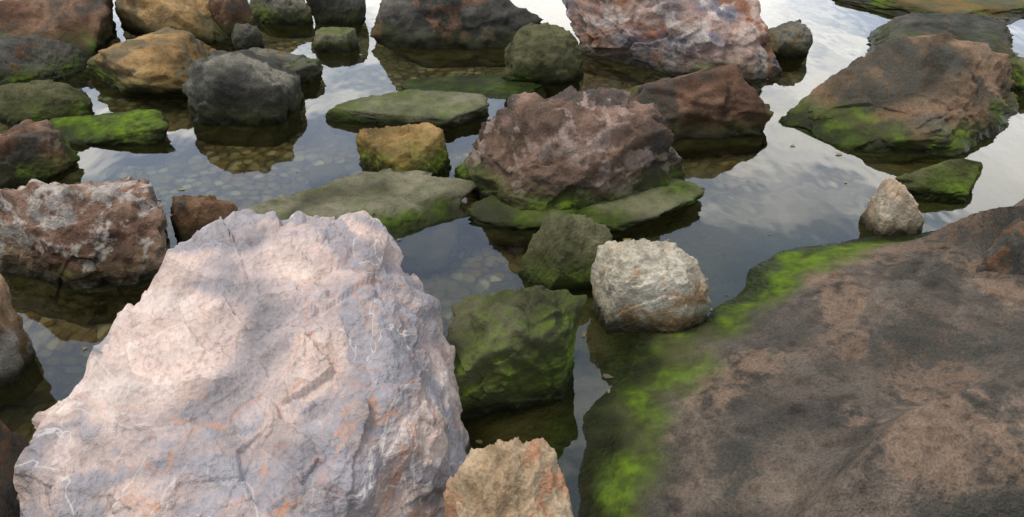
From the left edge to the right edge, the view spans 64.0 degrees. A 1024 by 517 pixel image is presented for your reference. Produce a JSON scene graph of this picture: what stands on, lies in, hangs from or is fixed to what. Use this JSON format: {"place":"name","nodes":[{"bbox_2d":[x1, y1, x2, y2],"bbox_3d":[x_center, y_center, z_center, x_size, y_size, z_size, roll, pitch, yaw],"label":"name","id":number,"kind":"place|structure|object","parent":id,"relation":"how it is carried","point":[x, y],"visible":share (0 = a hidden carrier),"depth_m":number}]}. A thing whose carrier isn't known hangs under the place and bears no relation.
{"place":"outdoors","nodes":[
{"label":"outdoors","id":0,"kind":"place"},
{"bbox_2d":[0,0,1023,516],"bbox_3d":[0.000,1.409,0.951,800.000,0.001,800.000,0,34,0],"label":"water surface","id":1,"kind":"object","parent":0,"point":[776,186],"depth_m":3.56},
{"bbox_2d":[82,54,847,443],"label":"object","id":2,"kind":"object","parent":1,"relation":"on","point":[582,334],"visible":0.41,"depth_m":2.67},
{"label":"seabed","id":3,"kind":"structure","parent":0,"visible":0},
{"bbox_2d":[0,420,28,516],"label":"dark rock","id":4,"kind":"object","parent":3,"relation":"on","point":[14,444],"visible":0.47,"depth_m":1.82},
{"bbox_2d":[0,274,35,384],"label":"rock","id":5,"kind":"object","parent":3,"relation":"on","point":[17,352],"visible":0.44,"depth_m":2.46},
{"bbox_2d":[0,119,80,187],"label":"brown rock","id":6,"kind":"object","parent":3,"relation":"on","point":[30,149],"visible":0.5,"depth_m":3.49},
{"bbox_2d":[0,34,88,85],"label":"rock","id":7,"kind":"object","parent":3,"relation":"on","point":[26,59],"visible":0.44,"depth_m":4.45},
{"bbox_2d":[0,79,94,124],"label":"rock","id":8,"kind":"object","parent":3,"relation":"on","point":[39,100],"visible":0.41,"depth_m":3.98},
{"bbox_2d":[0,0,116,54],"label":"rock","id":9,"kind":"object","parent":3,"relation":"on","point":[87,27],"visible":0.44,"depth_m":4.83},
{"bbox_2d":[0,176,169,289],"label":"rock","id":10,"kind":"object","parent":3,"relation":"on","point":[85,235],"visible":0.6,"depth_m":2.87},
{"bbox_2d":[50,109,168,144],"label":"rock","id":11,"kind":"object","parent":3,"relation":"on","point":[139,126],"visible":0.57,"depth_m":3.86},
{"bbox_2d":[83,27,215,94],"bbox_3d":[-1.975,-0.975,4.672,1.010,0.689,0.656,22,40,29],"label":"tan rock","id":12,"kind":"object","parent":3,"relation":"on","point":[160,61],"visible":0.34,"depth_m":4.27},
{"bbox_2d":[115,0,228,42],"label":"tan rock","id":13,"kind":"object","parent":3,"relation":"on","point":[193,17],"visible":0.37,"depth_m":4.94},
{"bbox_2d":[170,195,237,241],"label":"rock","id":14,"kind":"object","parent":3,"relation":"on","point":[190,216],"visible":0.27,"depth_m":3.06},
{"bbox_2d":[207,0,254,36],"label":"dark rock","id":15,"kind":"object","parent":3,"relation":"on","point":[228,15],"visible":0.38,"depth_m":5.04},
{"bbox_2d":[13,209,469,516],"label":"rock","id":16,"kind":"object","parent":3,"relation":"on","point":[249,363],"visible":0.96,"depth_m":1.86},
{"bbox_2d":[182,50,304,125],"bbox_3d":[-1.344,-0.660,4.195,0.546,0.815,0.370,0,34,0],"label":"rock","id":17,"kind":"object","parent":3,"relation":"on","point":[241,87],"visible":0.62,"depth_m":3.95},
{"bbox_2d":[231,23,264,50],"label":"dark rock","id":18,"kind":"object","parent":3,"relation":"on","point":[247,36],"visible":0.45,"depth_m":4.81},
{"bbox_2d":[249,0,313,24],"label":"mossy rock","id":19,"kind":"object","parent":3,"relation":"on","point":[285,12],"visible":0.41,"depth_m":5.25},
{"bbox_2d":[248,47,322,82],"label":"rock","id":20,"kind":"object","parent":3,"relation":"on","point":[305,68],"visible":0.26,"depth_m":4.44},
{"bbox_2d":[306,0,365,24],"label":"dark rock","id":21,"kind":"object","parent":3,"relation":"on","point":[345,12],"visible":0.38,"depth_m":5.24},
{"bbox_2d":[314,27,358,51],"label":"rock","id":22,"kind":"object","parent":3,"relation":"on","point":[337,39],"visible":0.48,"depth_m":4.85},
{"bbox_2d":[247,168,476,239],"bbox_3d":[-0.624,-0.022,3.396,0.962,0.558,0.515,0,34,0],"label":"rock","id":23,"kind":"object","parent":3,"relation":"on","point":[397,204],"visible":0.43,"depth_m":3.27},
{"bbox_2d":[355,123,451,175],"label":"rock","id":24,"kind":"object","parent":3,"relation":"on","point":[412,147],"visible":0.49,"depth_m":3.54},
{"bbox_2d":[325,89,488,130],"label":"rock","id":25,"kind":"object","parent":3,"relation":"on","point":[444,110],"visible":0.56,"depth_m":4.03},
{"bbox_2d":[370,0,543,48],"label":"dark rock","id":26,"kind":"object","parent":3,"relation":"on","point":[446,24],"visible":0.5,"depth_m":4.87},
{"bbox_2d":[399,75,541,98],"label":"rock","id":27,"kind":"object","parent":3,"relation":"on","point":[493,86],"visible":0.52,"depth_m":4.39},
{"bbox_2d":[443,437,573,516],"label":"tan rock","id":28,"kind":"object","parent":3,"relation":"on","point":[515,477],"visible":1,"depth_m":1.67},
{"bbox_2d":[446,285,586,419],"bbox_3d":[0.005,0.418,2.582,0.428,0.839,0.501,0,34,0],"label":"mossy rock","id":29,"kind":"object","parent":3,"relation":"on","point":[514,350],"visible":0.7,"depth_m":2.30},
{"bbox_2d":[502,22,583,83],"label":"grey rock","id":30,"kind":"object","parent":3,"relation":"on","point":[545,53],"visible":0.52,"depth_m":4.36},
{"bbox_2d":[518,211,611,290],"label":"leaning rock","id":31,"kind":"object","parent":3,"relation":"on","point":[561,252],"visible":0.42,"depth_m":2.84},
{"bbox_2d":[454,86,684,211],"bbox_3d":[0.231,-0.275,3.463,1.018,0.928,0.560,0,34,0],"label":"rock","id":32,"kind":"object","parent":3,"relation":"on","point":[569,147],"visible":0.56,"depth_m":3.22},
{"bbox_2d":[468,179,704,230],"bbox_3d":[0.309,-0.094,3.443,0.973,0.435,0.408,0,34,0],"label":"rock base","id":33,"kind":"object","parent":3,"relation":"on","point":[634,209],"visible":0.26,"depth_m":3.24},
{"bbox_2d":[590,238,710,333],"bbox_3d":[0.455,0.277,2.777,0.414,0.774,0.173,7,35,10],"label":"white rock","id":34,"kind":"object","parent":3,"relation":"on","point":[642,285],"visible":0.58,"depth_m":2.60},
{"bbox_2d":[562,0,782,79],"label":"pink rock","id":35,"kind":"object","parent":3,"relation":"on","point":[677,37],"visible":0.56,"depth_m":4.50},
{"bbox_2d":[629,64,773,139],"bbox_3d":[0.845,-0.651,4.188,0.813,0.798,0.661,0,34,0],"label":"brown rock","id":36,"kind":"object","parent":3,"relation":"on","point":[721,101],"visible":0.5,"depth_m":3.84},
{"bbox_2d":[767,19,812,58],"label":"grey rock","id":37,"kind":"object","parent":3,"relation":"on","point":[791,39],"visible":0.49,"depth_m":4.71},
{"bbox_2d":[578,199,1023,516],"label":"shelf rock","id":38,"kind":"object","parent":3,"relation":"on","point":[878,376],"visible":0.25,"depth_m":2.27},
{"bbox_2d":[859,178,924,235],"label":"rock","id":39,"kind":"object","parent":3,"relation":"on","point":[892,208],"visible":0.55,"depth_m":3.12},
{"bbox_2d":[778,33,1018,155],"bbox_3d":[1.884,-0.631,4.081,1.447,0.832,0.775,0,34,0],"label":"rock","id":40,"kind":"object","parent":3,"relation":"on","point":[946,94],"visible":0.59,"depth_m":3.89},
{"bbox_2d":[839,0,1023,24],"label":"red rock","id":41,"kind":"object","parent":3,"relation":"on","point":[1007,12],"visible":0.25,"depth_m":5.42},
{"bbox_2d":[895,159,982,201],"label":"rock","id":42,"kind":"object","parent":3,"relation":"on","point":[954,180],"visible":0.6,"depth_m":3.40},
{"bbox_2d":[865,12,1018,58],"bbox_3d":[2.529,-1.111,4.967,1.024,0.624,0.719,0,34,0],"label":"rock slab","id":43,"kind":"object","parent":3,"relation":"on","point":[996,35],"visible":0.37,"depth_m":4.85},
{"bbox_2d":[976,218,1023,274],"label":"rock","id":44,"kind":"object","parent":3,"relation":"on","point":[1004,254],"visible":0.14,"depth_m":2.69},
{"bbox_2d":[1009,56,1023,92],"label":"rock","id":45,"kind":"object","parent":3,"relation":"on","point":[1017,67],"visible":0.12,"depth_m":4.35}
]}

